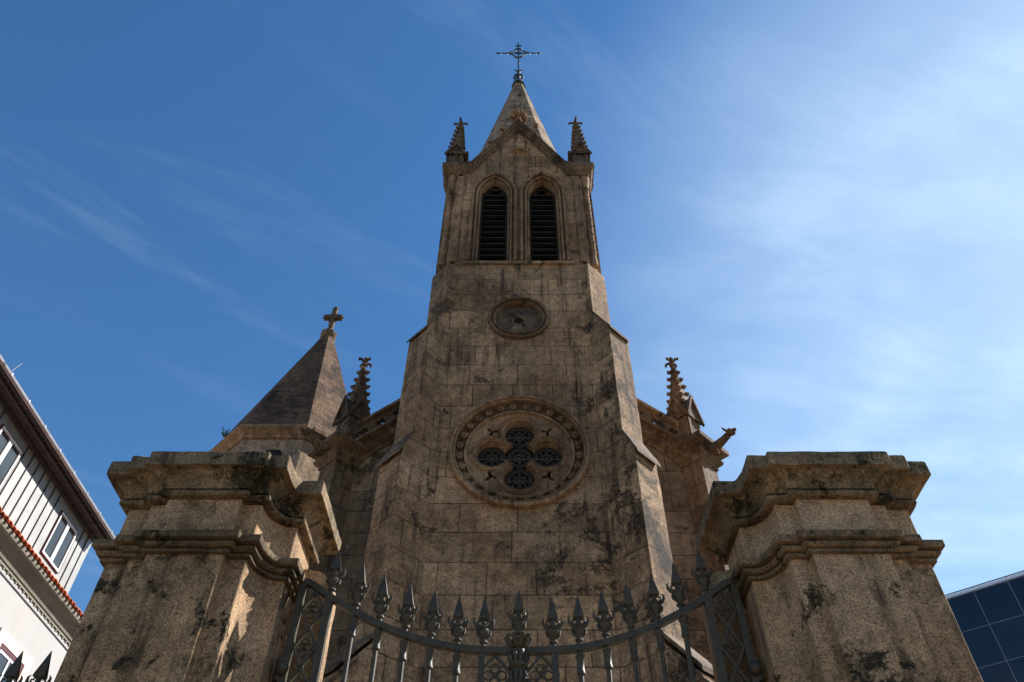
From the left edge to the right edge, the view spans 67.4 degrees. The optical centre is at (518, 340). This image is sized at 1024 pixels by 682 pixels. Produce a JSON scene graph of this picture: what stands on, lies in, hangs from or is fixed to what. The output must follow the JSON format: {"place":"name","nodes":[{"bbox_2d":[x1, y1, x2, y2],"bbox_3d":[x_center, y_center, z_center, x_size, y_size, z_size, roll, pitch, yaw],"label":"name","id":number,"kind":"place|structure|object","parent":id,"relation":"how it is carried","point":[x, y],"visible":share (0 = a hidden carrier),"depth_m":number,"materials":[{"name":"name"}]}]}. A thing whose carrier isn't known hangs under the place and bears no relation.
{"place":"outdoors","nodes":[
{"label":"outdoors","id":0,"kind":"place"},
{"bbox_2d":[0,650,51,681],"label":"side railing","id":1,"kind":"object","parent":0,"point":[12,672],"visible":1,"depth_m":3.41,"materials":[{"name":"metal"}]},
{"bbox_2d":[0,354,115,681],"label":"apartment building","id":2,"kind":"structure","parent":0,"point":[53,524],"depth_m":23.22,"materials":[{"name":"white paint"}]},
{"bbox_2d":[0,424,23,490],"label":"window","id":3,"kind":"structure","parent":2,"relation":"in","point":[11,452],"depth_m":22.18,"materials":[{"name":"white paint"}]},
{"bbox_2d":[0,627,33,681],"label":"window","id":4,"kind":"structure","parent":2,"relation":"in","point":[10,649],"depth_m":21.99,"materials":[{"name":"white paint"}]},
{"bbox_2d":[40,510,78,573],"bbox_3d":[-14.781,6.473,24.747,0.078,1.540,1.274,0,-47,0],"label":"window","id":5,"kind":"structure","parent":2,"relation":"in","point":[63,534],"depth_m":24.73,"materials":[{"name":"white paint"}]},
{"bbox_2d":[54,451,340,681],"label":"gate pier","id":6,"kind":"structure","parent":0,"point":[206,559],"depth_m":3.58,"materials":[{"name":"stone"}]},
{"bbox_2d":[271,549,532,681],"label":"gate leaf","id":7,"kind":"object","parent":6,"relation":"attached to","point":[515,652],"visible":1,"depth_m":3.64,"materials":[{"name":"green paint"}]},
{"bbox_2d":[209,42,735,681],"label":"church","id":8,"kind":"structure","parent":0,"point":[507,446],"depth_m":16.37,"materials":[{"name":"stone"}]},
{"bbox_2d":[221,427,231,437],"bbox_3d":[-8.297,2.673,21.877,0.358,0.392,0.383,12,-49,-11],"label":"weed","id":9,"kind":"object","parent":8,"relation":"on","point":[225,434],"visible":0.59,"depth_m":21.80,"materials":[{"name":"green plant"}]},
{"bbox_2d":[466,172,516,260],"bbox_3d":[-0.700,-3.412,21.671,1.332,4.396,0.532,0,-47,0],"label":"belfry window","id":10,"kind":"structure","parent":8,"relation":"in","point":[488,184],"depth_m":21.71,"materials":[{"name":"stone"}]},
{"bbox_2d":[448,395,590,509],"bbox_3d":[0.020,2.245,15.405,2.830,2.830,0.440,0,-47,0],"label":"rose window","id":11,"kind":"structure","parent":8,"relation":"in","point":[515,452],"depth_m":15.51,"materials":[{"name":"stone"}]},
{"bbox_2d":[520,172,570,260],"bbox_3d":[0.700,-3.412,21.671,1.331,4.396,0.531,0,-47,0],"label":"belfry window","id":12,"kind":"structure","parent":8,"relation":"in","point":[548,184],"depth_m":21.71,"materials":[{"name":"stone"}]},
{"bbox_2d":[0,0,1023,613],"label":"sky","id":13,"kind":"structure","parent":0,"point":[815,208],"materials":[{"name":"blue"}]},
{"bbox_2d":[695,451,982,681],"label":"gate pier","id":14,"kind":"structure","parent":0,"point":[829,559],"depth_m":3.58,"materials":[{"name":"stone"}]},
{"bbox_2d":[524,549,764,681],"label":"gate leaf","id":15,"kind":"object","parent":14,"relation":"attached to","point":[632,634],"visible":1,"depth_m":3.65,"materials":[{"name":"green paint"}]},
{"bbox_2d":[945,570,1023,681],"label":"office building","id":16,"kind":"structure","parent":0,"point":[989,617],"depth_m":41.48,"materials":[{"name":"blue glass"}]}
]}

